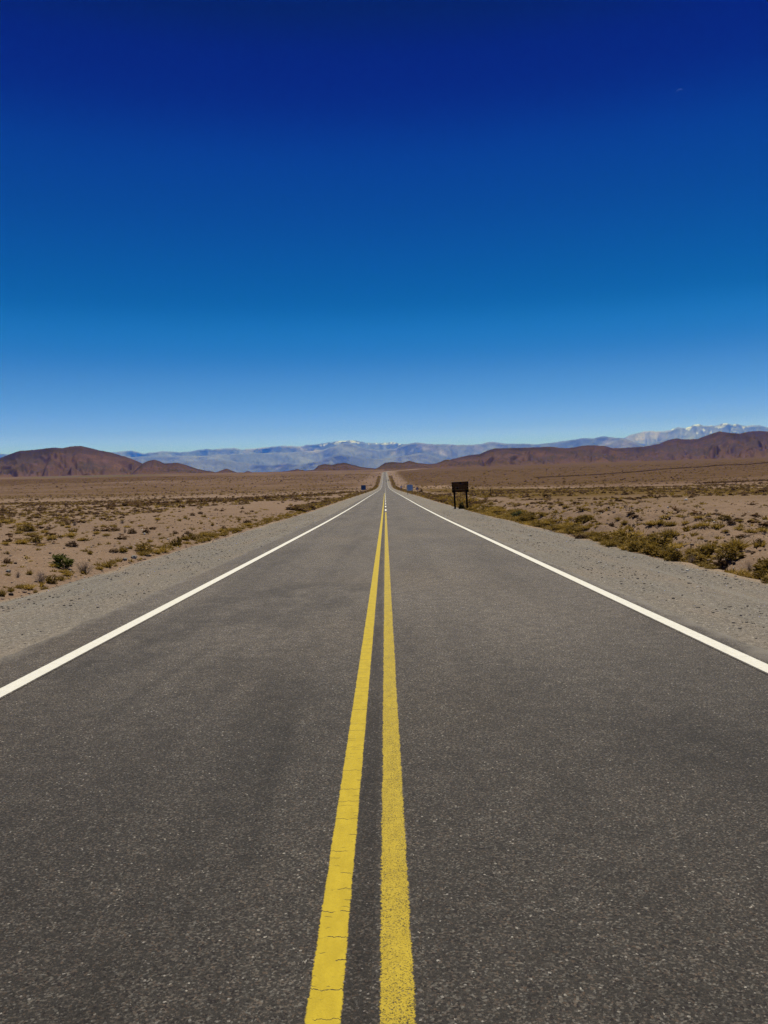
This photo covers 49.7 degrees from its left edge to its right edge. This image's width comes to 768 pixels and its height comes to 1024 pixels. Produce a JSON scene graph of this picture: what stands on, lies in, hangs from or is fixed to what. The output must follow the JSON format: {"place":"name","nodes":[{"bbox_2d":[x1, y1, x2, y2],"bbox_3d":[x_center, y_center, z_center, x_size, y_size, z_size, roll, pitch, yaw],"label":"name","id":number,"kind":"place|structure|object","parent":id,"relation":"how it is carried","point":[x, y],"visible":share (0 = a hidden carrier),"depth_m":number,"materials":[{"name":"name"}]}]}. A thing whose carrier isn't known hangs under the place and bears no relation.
{"place":"outdoors","nodes":[
{"label":"outdoors","id":0,"kind":"place"},
{"bbox_2d":[0,446,149,476],"bbox_3d":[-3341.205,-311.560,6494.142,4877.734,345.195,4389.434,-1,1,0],"label":"hills","id":1,"kind":"structure","parent":0,"point":[74,460],"depth_m":5792.73,"materials":[{"name":"stone"}]},
{"bbox_2d":[132,460,214,474],"bbox_3d":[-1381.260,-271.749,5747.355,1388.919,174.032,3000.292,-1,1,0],"label":"hills","id":2,"kind":"structure","parent":0,"point":[154,467],"depth_m":5243.34,"materials":[{"name":"stone"}]},
{"bbox_2d":[215,469,249,472],"bbox_3d":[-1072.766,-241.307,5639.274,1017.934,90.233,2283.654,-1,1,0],"label":"hills","id":3,"kind":"structure","parent":0,"point":[226,471],"depth_m":5236.41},
{"bbox_2d":[282,463,375,471],"bbox_3d":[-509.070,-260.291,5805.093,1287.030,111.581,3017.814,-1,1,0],"label":"hills","id":4,"kind":"structure","parent":0,"point":[337,466],"depth_m":4927.18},
{"bbox_2d":[0,471,767,1023],"bbox_3d":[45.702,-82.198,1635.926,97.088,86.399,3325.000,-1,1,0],"label":"road","id":5,"kind":"structure","parent":0,"point":[586,769],"depth_m":4.51,"materials":[{"name":"asphalt"}]},
{"bbox_2d":[0,472,383,698],"bbox_3d":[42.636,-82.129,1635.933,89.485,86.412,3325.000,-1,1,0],"label":"edge line","id":6,"kind":"object","parent":5,"relation":"on","point":[16,684],"visible":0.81,"depth_m":10.13,"materials":[{"name":"white paint"}]},
{"bbox_2d":[295,493,384,1023],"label":"line","id":7,"kind":"object","parent":5,"relation":"on","point":[325,997],"visible":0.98,"depth_m":3.64,"materials":[{"name":"yellow paint"}]},
{"bbox_2d":[370,512,425,1023],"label":"line","id":8,"kind":"object","parent":5,"relation":"on","point":[397,996],"visible":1,"depth_m":3.62,"materials":[{"name":"yellow paint"}]},
{"bbox_2d":[386,475,767,674],"bbox_3d":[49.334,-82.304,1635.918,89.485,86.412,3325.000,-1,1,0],"label":"edge line","id":9,"kind":"object","parent":5,"relation":"on","point":[741,656],"visible":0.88,"depth_m":10.36,"materials":[{"name":"white paint"}]},
{"bbox_2d":[0,457,767,600],"bbox_3d":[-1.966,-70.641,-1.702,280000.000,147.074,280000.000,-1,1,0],"label":"ground","id":10,"kind":"structure","parent":0,"point":[273,507],"depth_m":103.65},
{"bbox_2d":[0,589,6,596],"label":"grass tuft","id":11,"kind":"object","parent":10,"relation":"on","point":[2,593],"visible":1,"depth_m":14.70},
{"bbox_2d":[3,558,12,563],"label":"cushion shrub","id":12,"kind":"object","parent":10,"relation":"on","point":[7,560],"visible":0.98,"depth_m":20.06,"materials":[{"name":"brown plant"}]},
{"bbox_2d":[0,517,15,522],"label":"grass tuft","id":13,"kind":"object","parent":10,"relation":"on","point":[7,520],"visible":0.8,"depth_m":52.76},
{"bbox_2d":[10,538,30,543],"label":"grass tuft","id":14,"kind":"object","parent":10,"relation":"on","point":[22,541],"visible":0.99,"depth_m":27.05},
{"bbox_2d":[13,521,33,524],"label":"grass tuft","id":15,"kind":"object","parent":10,"relation":"on","point":[24,522],"visible":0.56,"depth_m":47.58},
{"bbox_2d":[13,522,37,530],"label":"olive shrub","id":16,"kind":"object","parent":10,"relation":"on","point":[29,527],"visible":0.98,"depth_m":38.30,"materials":[{"name":"green plant"}]},
{"bbox_2d":[19,583,37,589],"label":"grass tuft","id":17,"kind":"object","parent":10,"relation":"on","point":[28,586],"visible":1,"depth_m":15.74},
{"bbox_2d":[22,532,39,535],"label":"grass tuft","id":18,"kind":"object","parent":10,"relation":"on","point":[31,534],"visible":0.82,"depth_m":33.70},
{"bbox_2d":[24,536,41,541],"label":"olive shrub","id":19,"kind":"object","parent":10,"relation":"on","point":[35,539],"visible":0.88,"depth_m":28.09,"materials":[{"name":"green plant"}]},
{"bbox_2d":[31,571,47,582],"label":"twig bush","id":20,"kind":"object","parent":10,"relation":"on","point":[40,579],"visible":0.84,"depth_m":16.70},
{"bbox_2d":[45,574,58,583],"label":"olive shrub","id":21,"kind":"object","parent":10,"relation":"on","point":[51,581],"visible":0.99,"depth_m":16.82,"materials":[{"name":"green plant"}]},
{"bbox_2d":[47,535,56,539],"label":"grass tuft","id":22,"kind":"object","parent":10,"relation":"on","point":[51,538],"visible":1,"depth_m":28.53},
{"bbox_2d":[55,575,66,580],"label":"grass tuft","id":23,"kind":"object","parent":10,"relation":"on","point":[61,578],"visible":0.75,"depth_m":17.36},
{"bbox_2d":[49,553,74,567],"bbox_3d":[-7.500,1.121,19.134,0.577,0.343,0.732,-2,2,-35],"label":"bush","id":24,"kind":"object","parent":10,"relation":"on","point":[59,561],"visible":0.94,"depth_m":19.03,"materials":[{"name":"green plant"}]},
{"bbox_2d":[61,569,74,575],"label":"grass tuft","id":25,"kind":"object","parent":10,"relation":"on","point":[69,573],"visible":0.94,"depth_m":18.05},
{"bbox_2d":[65,531,78,536],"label":"grass tuft","id":26,"kind":"object","parent":10,"relation":"on","point":[71,534],"visible":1,"depth_m":31.30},
{"bbox_2d":[65,541,79,546],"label":"cushion shrub","id":27,"kind":"object","parent":10,"relation":"on","point":[71,543],"visible":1,"depth_m":25.38,"materials":[{"name":"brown plant"}]},
{"bbox_2d":[73,562,94,572],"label":"twig bush","id":28,"kind":"object","parent":10,"relation":"on","point":[83,568],"visible":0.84,"depth_m":18.93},
{"bbox_2d":[94,560,113,567],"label":"grass tuft","id":29,"kind":"object","parent":10,"relation":"on","point":[107,564],"visible":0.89,"depth_m":20.41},
{"bbox_2d":[117,546,127,551],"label":"grass tuft","id":30,"kind":"object","parent":10,"relation":"on","point":[120,549],"visible":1,"depth_m":23.61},
{"bbox_2d":[127,528,136,533],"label":"cushion shrub","id":31,"kind":"object","parent":10,"relation":"on","point":[131,531],"visible":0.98,"depth_m":33.49,"materials":[{"name":"brown plant"}]},
{"bbox_2d":[134,541,154,551],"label":"olive shrub","id":32,"kind":"object","parent":10,"relation":"on","point":[138,548],"visible":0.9,"depth_m":24.93,"materials":[{"name":"green plant"}]},
{"bbox_2d":[136,550,152,554],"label":"grass tuft","id":33,"kind":"object","parent":10,"relation":"on","point":[144,553],"visible":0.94,"depth_m":24.05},
{"bbox_2d":[154,546,171,552],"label":"grass tuft","id":34,"kind":"object","parent":10,"relation":"on","point":[163,549],"visible":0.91,"depth_m":25.30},
{"bbox_2d":[168,534,181,545],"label":"olive shrub","id":35,"kind":"object","parent":10,"relation":"on","point":[176,542],"visible":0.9,"depth_m":27.77,"materials":[{"name":"green plant"}]},
{"bbox_2d":[0,471,386,657],"bbox_3d":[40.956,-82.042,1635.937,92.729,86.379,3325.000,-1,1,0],"label":"gravel shoulder","id":36,"kind":"object","parent":10,"relation":"on","point":[54,620],"visible":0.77,"depth_m":15.64},
{"bbox_2d":[189,531,201,539],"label":"olive shrub","id":37,"kind":"object","parent":10,"relation":"on","point":[195,535],"visible":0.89,"depth_m":30.97,"materials":[{"name":"green plant"}]},
{"bbox_2d":[199,535,214,540],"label":"grass tuft","id":38,"kind":"object","parent":10,"relation":"on","point":[208,538],"visible":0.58,"depth_m":31.42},
{"bbox_2d":[0,461,767,587],"bbox_3d":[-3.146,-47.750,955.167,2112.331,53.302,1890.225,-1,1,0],"label":"scrub","id":39,"kind":"object","parent":10,"relation":"on","point":[326,501],"visible":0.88,"depth_m":112.55,"materials":[{"name":"green plant"}]},
{"bbox_2d":[407,484,412,494],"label":"road sign","id":40,"kind":"object","parent":10,"relation":"on","point":[410,487],"visible":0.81,"depth_m":189.91,"materials":[{"name":"blue metal"}]},
{"bbox_2d":[451,481,468,508],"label":"park sign","id":41,"kind":"object","parent":10,"relation":"on","point":[462,486],"visible":0.98,"depth_m":68.44,"materials":[{"name":"brown wood"}]},
{"bbox_2d":[511,510,521,516],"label":"bush","id":42,"kind":"object","parent":10,"relation":"on","point":[515,514],"visible":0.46,"depth_m":46.05,"materials":[{"name":"green plant"}]},
{"bbox_2d":[513,514,531,521],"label":"olive shrub","id":43,"kind":"object","parent":10,"relation":"on","point":[522,517],"visible":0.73,"depth_m":42.69,"materials":[{"name":"green plant"}]},
{"bbox_2d":[520,512,536,516],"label":"olive shrub","id":44,"kind":"object","parent":10,"relation":"on","point":[530,513],"visible":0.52,"depth_m":44.14,"materials":[{"name":"green plant"}]},
{"bbox_2d":[526,514,540,519],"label":"olive shrub","id":45,"kind":"object","parent":10,"relation":"on","point":[532,517],"visible":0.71,"depth_m":41.88,"materials":[{"name":"green plant"}]},
{"bbox_2d":[530,520,547,526],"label":"olive shrub","id":46,"kind":"object","parent":10,"relation":"on","point":[536,523],"visible":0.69,"depth_m":37.60,"materials":[{"name":"green plant"}]},
{"bbox_2d":[537,511,551,516],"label":"olive shrub","id":47,"kind":"object","parent":10,"relation":"on","point":[541,514],"visible":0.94,"depth_m":41.42,"materials":[{"name":"green plant"}]},
{"bbox_2d":[564,528,573,533],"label":"grass tuft","id":48,"kind":"object","parent":10,"relation":"on","point":[570,530],"visible":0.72,"depth_m":31.01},
{"bbox_2d":[566,528,581,533],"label":"olive shrub","id":49,"kind":"object","parent":10,"relation":"on","point":[576,530],"visible":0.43,"depth_m":30.73,"materials":[{"name":"green plant"}]},
{"bbox_2d":[565,524,582,530],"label":"olive shrub","id":50,"kind":"object","parent":10,"relation":"on","point":[568,527],"visible":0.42,"depth_m":31.43,"materials":[{"name":"green plant"}]},
{"bbox_2d":[386,471,767,649],"bbox_3d":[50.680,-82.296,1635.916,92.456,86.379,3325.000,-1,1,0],"label":"gravel shoulder","id":51,"kind":"object","parent":10,"relation":"on","point":[717,593],"visible":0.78,"depth_m":14.80},
{"bbox_2d":[574,533,589,538],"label":"cushion shrub","id":52,"kind":"object","parent":51,"relation":"on","point":[580,536],"visible":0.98,"depth_m":26.55,"materials":[{"name":"brown plant"}]},
{"bbox_2d":[599,539,622,546],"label":"grass tuft","id":53,"kind":"object","parent":51,"relation":"on","point":[610,543],"visible":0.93,"depth_m":22.70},
{"bbox_2d":[618,545,628,550],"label":"grass tuft","id":54,"kind":"object","parent":51,"relation":"on","point":[623,547],"visible":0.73,"depth_m":21.37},
{"bbox_2d":[696,562,710,566],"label":"grass tuft","id":55,"kind":"object","parent":51,"relation":"on","point":[701,564],"visible":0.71,"depth_m":16.59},
{"bbox_2d":[702,565,718,568],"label":"grass tuft","id":56,"kind":"object","parent":51,"relation":"on","point":[710,567],"visible":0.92,"depth_m":16.19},
{"bbox_2d":[571,515,591,521],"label":"olive shrub","id":57,"kind":"object","parent":10,"relation":"on","point":[578,518],"visible":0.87,"depth_m":32.92,"materials":[{"name":"green plant"}]},
{"bbox_2d":[577,524,593,529],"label":"grass tuft","id":58,"kind":"object","parent":10,"relation":"on","point":[585,527],"visible":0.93,"depth_m":30.20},
{"bbox_2d":[577,514,601,521],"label":"olive shrub","id":59,"kind":"object","parent":10,"relation":"on","point":[593,517],"visible":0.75,"depth_m":32.72,"materials":[{"name":"green plant"}]},
{"bbox_2d":[585,532,602,535],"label":"olive shrub","id":60,"kind":"object","parent":10,"relation":"on","point":[598,534],"visible":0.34,"depth_m":27.93,"materials":[{"name":"green plant"}]},
{"bbox_2d":[589,533,608,541],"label":"grass tuft","id":61,"kind":"object","parent":10,"relation":"on","point":[598,538],"visible":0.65,"depth_m":25.31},
{"bbox_2d":[606,530,630,539],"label":"olive shrub","id":62,"kind":"object","parent":10,"relation":"on","point":[613,533],"visible":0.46,"depth_m":25.74,"materials":[{"name":"green plant"}]},
{"bbox_2d":[611,528,638,538],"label":"olive shrub","id":63,"kind":"object","parent":10,"relation":"on","point":[616,534],"visible":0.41,"depth_m":25.46,"materials":[{"name":"green plant"}]},
{"bbox_2d":[617,529,647,536],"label":"grass tuft","id":64,"kind":"object","parent":10,"relation":"on","point":[637,532],"visible":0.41,"depth_m":25.56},
{"bbox_2d":[626,541,641,551],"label":"olive shrub","id":65,"kind":"object","parent":10,"relation":"on","point":[630,546],"visible":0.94,"depth_m":20.84,"materials":[{"name":"green plant"}]},
{"bbox_2d":[626,534,643,541],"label":"olive shrub","id":66,"kind":"object","parent":10,"relation":"on","point":[634,537],"visible":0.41,"depth_m":23.69,"materials":[{"name":"green plant"}]},
{"bbox_2d":[516,503,767,562],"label":"desert shrubs","id":67,"kind":"object","parent":10,"relation":"on","point":[692,544],"visible":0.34,"depth_m":25.80,"materials":[{"name":"plant"}]},
{"bbox_2d":[626,538,658,551],"bbox_3d":[6.503,0.831,20.895,0.809,0.372,0.665,-1,1,11],"label":"olive shrub","id":68,"kind":"object","parent":10,"relation":"on","point":[640,546],"visible":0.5,"depth_m":20.78,"materials":[{"name":"green plant"}]},
{"bbox_2d":[639,542,654,552],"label":"olive shrub","id":69,"kind":"object","parent":10,"relation":"on","point":[648,548],"visible":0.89,"depth_m":20.43,"materials":[{"name":"green plant"}]},
{"bbox_2d":[642,520,657,525],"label":"grass tuft","id":70,"kind":"object","parent":10,"relation":"on","point":[650,523],"visible":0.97,"depth_m":26.01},
{"bbox_2d":[644,544,656,554],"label":"olive shrub","id":71,"kind":"object","parent":10,"relation":"on","point":[654,547],"visible":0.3,"depth_m":20.36,"materials":[{"name":"green plant"}]},
{"bbox_2d":[646,532,661,536],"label":"olive shrub","id":72,"kind":"object","parent":10,"relation":"on","point":[655,534],"visible":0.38,"depth_m":24.42,"materials":[{"name":"green plant"}]},
{"bbox_2d":[641,536,672,546],"bbox_3d":[7.377,0.797,22.418,0.956,0.307,0.822,-1,2,25],"label":"olive shrub","id":73,"kind":"object","parent":10,"relation":"on","point":[659,540],"visible":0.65,"depth_m":22.31,"materials":[{"name":"green plant"}]},
{"bbox_2d":[649,543,668,557],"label":"olive shrub","id":74,"kind":"object","parent":10,"relation":"on","point":[658,548],"visible":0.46,"depth_m":19.77,"materials":[{"name":"green plant"}]},
{"bbox_2d":[655,519,666,523],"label":"grass tuft","id":75,"kind":"object","parent":10,"relation":"on","point":[660,521],"visible":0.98,"depth_m":25.80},
{"bbox_2d":[657,548,667,556],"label":"grass tuft","id":76,"kind":"object","parent":10,"relation":"on","point":[662,552],"visible":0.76,"depth_m":19.35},
{"bbox_2d":[651,543,684,560],"bbox_3d":[6.772,0.945,19.588,0.727,0.429,0.884,-2,2,-32],"label":"olive shrub","id":77,"kind":"object","parent":10,"relation":"on","point":[668,548],"visible":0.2,"depth_m":19.56,"materials":[{"name":"green plant"}]},
{"bbox_2d":[658,527,678,537],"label":"grass tuft","id":78,"kind":"object","parent":10,"relation":"on","point":[669,533],"visible":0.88,"depth_m":23.23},
{"bbox_2d":[662,520,680,525],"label":"grass tuft","id":79,"kind":"object","parent":10,"relation":"on","point":[671,523],"visible":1,"depth_m":25.45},
{"bbox_2d":[663,546,683,560],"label":"olive shrub","id":80,"kind":"object","parent":10,"relation":"on","point":[675,555],"visible":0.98,"depth_m":18.03,"materials":[{"name":"green plant"}]},
{"bbox_2d":[668,541,700,548],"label":"grass tuft","id":81,"kind":"object","parent":10,"relation":"on","point":[678,544],"visible":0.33,"depth_m":20.53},
{"bbox_2d":[680,547,697,553],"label":"grass tuft","id":82,"kind":"object","parent":10,"relation":"on","point":[691,549],"visible":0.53,"depth_m":19.67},
{"bbox_2d":[678,549,701,562],"bbox_3d":[6.997,1.022,18.944,0.692,0.396,0.842,-2,1,-5],"label":"olive shrub","id":83,"kind":"object","parent":10,"relation":"on","point":[683,559],"visible":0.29,"depth_m":18.93,"materials":[{"name":"green plant"}]},
{"bbox_2d":[686,554,696,563],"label":"twig bush","id":84,"kind":"object","parent":10,"relation":"on","point":[692,558],"visible":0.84,"depth_m":18.43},
{"bbox_2d":[684,552,715,562],"bbox_3d":[7.119,1.042,18.664,0.873,0.276,1.013,-1,1,2],"label":"olive shrub","id":85,"kind":"object","parent":10,"relation":"on","point":[702,558],"visible":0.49,"depth_m":18.62,"materials":[{"name":"green plant"}]},
{"bbox_2d":[693,546,714,554],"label":"olive shrub","id":86,"kind":"object","parent":10,"relation":"on","point":[698,549],"visible":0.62,"depth_m":19.14,"materials":[{"name":"green plant"}]},
{"bbox_2d":[694,521,713,526],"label":"grass tuft","id":87,"kind":"object","parent":10,"relation":"on","point":[702,524],"visible":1,"depth_m":22.60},
{"bbox_2d":[694,560,715,568],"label":"olive shrub","id":88,"kind":"object","parent":10,"relation":"on","point":[706,562],"visible":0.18,"depth_m":17.30,"materials":[{"name":"green plant"}]},
{"bbox_2d":[694,541,719,549],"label":"grass tuft","id":89,"kind":"object","parent":10,"relation":"on","point":[712,545],"visible":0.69,"depth_m":19.23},
{"bbox_2d":[700,545,713,557],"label":"olive shrub","id":90,"kind":"object","parent":10,"relation":"on","point":[708,552],"visible":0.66,"depth_m":19.06,"materials":[{"name":"green plant"}]},
{"bbox_2d":[710,558,727,568],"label":"bush","id":91,"kind":"object","parent":10,"relation":"on","point":[721,562],"visible":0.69,"depth_m":16.99,"materials":[{"name":"brown plant"}]},
{"bbox_2d":[717,514,732,519],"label":"olive shrub","id":92,"kind":"object","parent":10,"relation":"on","point":[726,517],"visible":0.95,"depth_m":26.73,"materials":[{"name":"green plant"}]},
{"bbox_2d":[714,543,745,559],"bbox_3d":[7.221,0.827,17.322,0.748,0.356,0.645,-2,1,-17],"label":"olive shrub","id":93,"kind":"object","parent":10,"relation":"on","point":[728,556],"visible":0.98,"depth_m":17.27,"materials":[{"name":"green plant"}]},
{"bbox_2d":[719,536,754,550],"bbox_3d":[7.698,0.677,18.139,0.864,0.315,1.113,-1,2,23],"label":"grass tuft","id":94,"kind":"object","parent":10,"relation":"on","point":[738,545],"visible":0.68,"depth_m":17.94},
{"bbox_2d":[725,567,752,576],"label":"grass tuft","id":95,"kind":"object","parent":10,"relation":"on","point":[741,572],"visible":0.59,"depth_m":15.70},
{"bbox_2d":[731,525,748,529],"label":"grass tuft","id":96,"kind":"object","parent":10,"relation":"on","point":[737,528],"visible":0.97,"depth_m":21.26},
{"bbox_2d":[742,572,756,577],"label":"grass tuft","id":97,"kind":"object","parent":10,"relation":"on","point":[748,575],"visible":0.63,"depth_m":15.24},
{"bbox_2d":[743,529,759,532],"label":"grass tuft","id":98,"kind":"object","parent":10,"relation":"on","point":[749,531],"visible":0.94,"depth_m":20.56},
{"bbox_2d":[749,559,767,574],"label":"olive shrub","id":99,"kind":"object","parent":10,"relation":"on","point":[757,567],"visible":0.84,"depth_m":15.16,"materials":[{"name":"green plant"}]},
{"bbox_2d":[752,562,767,578],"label":"olive shrub","id":100,"kind":"object","parent":10,"relation":"on","point":[761,575],"visible":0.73,"depth_m":14.92,"materials":[{"name":"green plant"}]},
{"bbox_2d":[754,557,767,570],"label":"olive shrub","id":101,"kind":"object","parent":10,"relation":"on","point":[759,559],"visible":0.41,"depth_m":15.36,"materials":[{"name":"green plant"}]},
{"bbox_2d":[756,527,767,531],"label":"grass tuft","id":102,"kind":"object","parent":10,"relation":"on","point":[763,529],"visible":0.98,"depth_m":20.62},
{"bbox_2d":[0,423,767,457],"bbox_3d":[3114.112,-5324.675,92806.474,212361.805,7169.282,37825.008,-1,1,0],"label":"mountains","id":103,"kind":"structure","parent":0,"point":[697,431],"depth_m":89587.20,"materials":[{"name":"stone"}]},
{"bbox_2d":[0,510,767,646],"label":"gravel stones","id":104,"kind":"object","parent":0,"point":[724,583],"visible":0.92,"depth_m":17.82,"materials":[{"name":"gravel"}]},
{"bbox_2d":[0,500,767,599],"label":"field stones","id":105,"kind":"object","parent":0,"point":[129,562],"visible":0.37,"depth_m":29.35,"materials":[{"name":"stone"}]},
{"bbox_2d":[0,0,767,453],"label":"sky","id":106,"kind":"structure","parent":0,"point":[239,224],"materials":[{"name":"blue"}]},
{"bbox_2d":[128,436,647,464],"bbox_3d":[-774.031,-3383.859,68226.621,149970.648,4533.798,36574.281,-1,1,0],"label":"mountains","id":107,"kind":"structure","parent":0,"point":[448,451],"depth_m":64653.04,"materials":[{"name":"stone"}]},
{"bbox_2d":[142,438,663,471],"bbox_3d":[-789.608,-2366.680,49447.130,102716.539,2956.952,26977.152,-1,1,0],"label":"mountains","id":108,"kind":"structure","parent":0,"point":[215,465],"depth_m":46627.79,"materials":[{"name":"stone"}]},
{"bbox_2d":[374,460,464,469],"bbox_3d":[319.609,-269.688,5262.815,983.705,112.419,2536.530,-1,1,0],"label":"hills","id":109,"kind":"structure","parent":0,"point":[415,465],"depth_m":4594.98,"materials":[{"name":"stone"}]},
{"bbox_2d":[451,445,656,466],"bbox_3d":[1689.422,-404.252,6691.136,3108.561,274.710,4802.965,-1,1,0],"label":"hills","id":110,"kind":"structure","parent":0,"point":[534,455],"depth_m":5928.92,"materials":[{"name":"stone"}]},
{"bbox_2d":[591,431,767,461],"bbox_3d":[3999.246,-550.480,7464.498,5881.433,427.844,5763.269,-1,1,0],"label":"hills","id":111,"kind":"structure","parent":0,"point":[718,444],"depth_m":6735.90,"materials":[{"name":"stone"}]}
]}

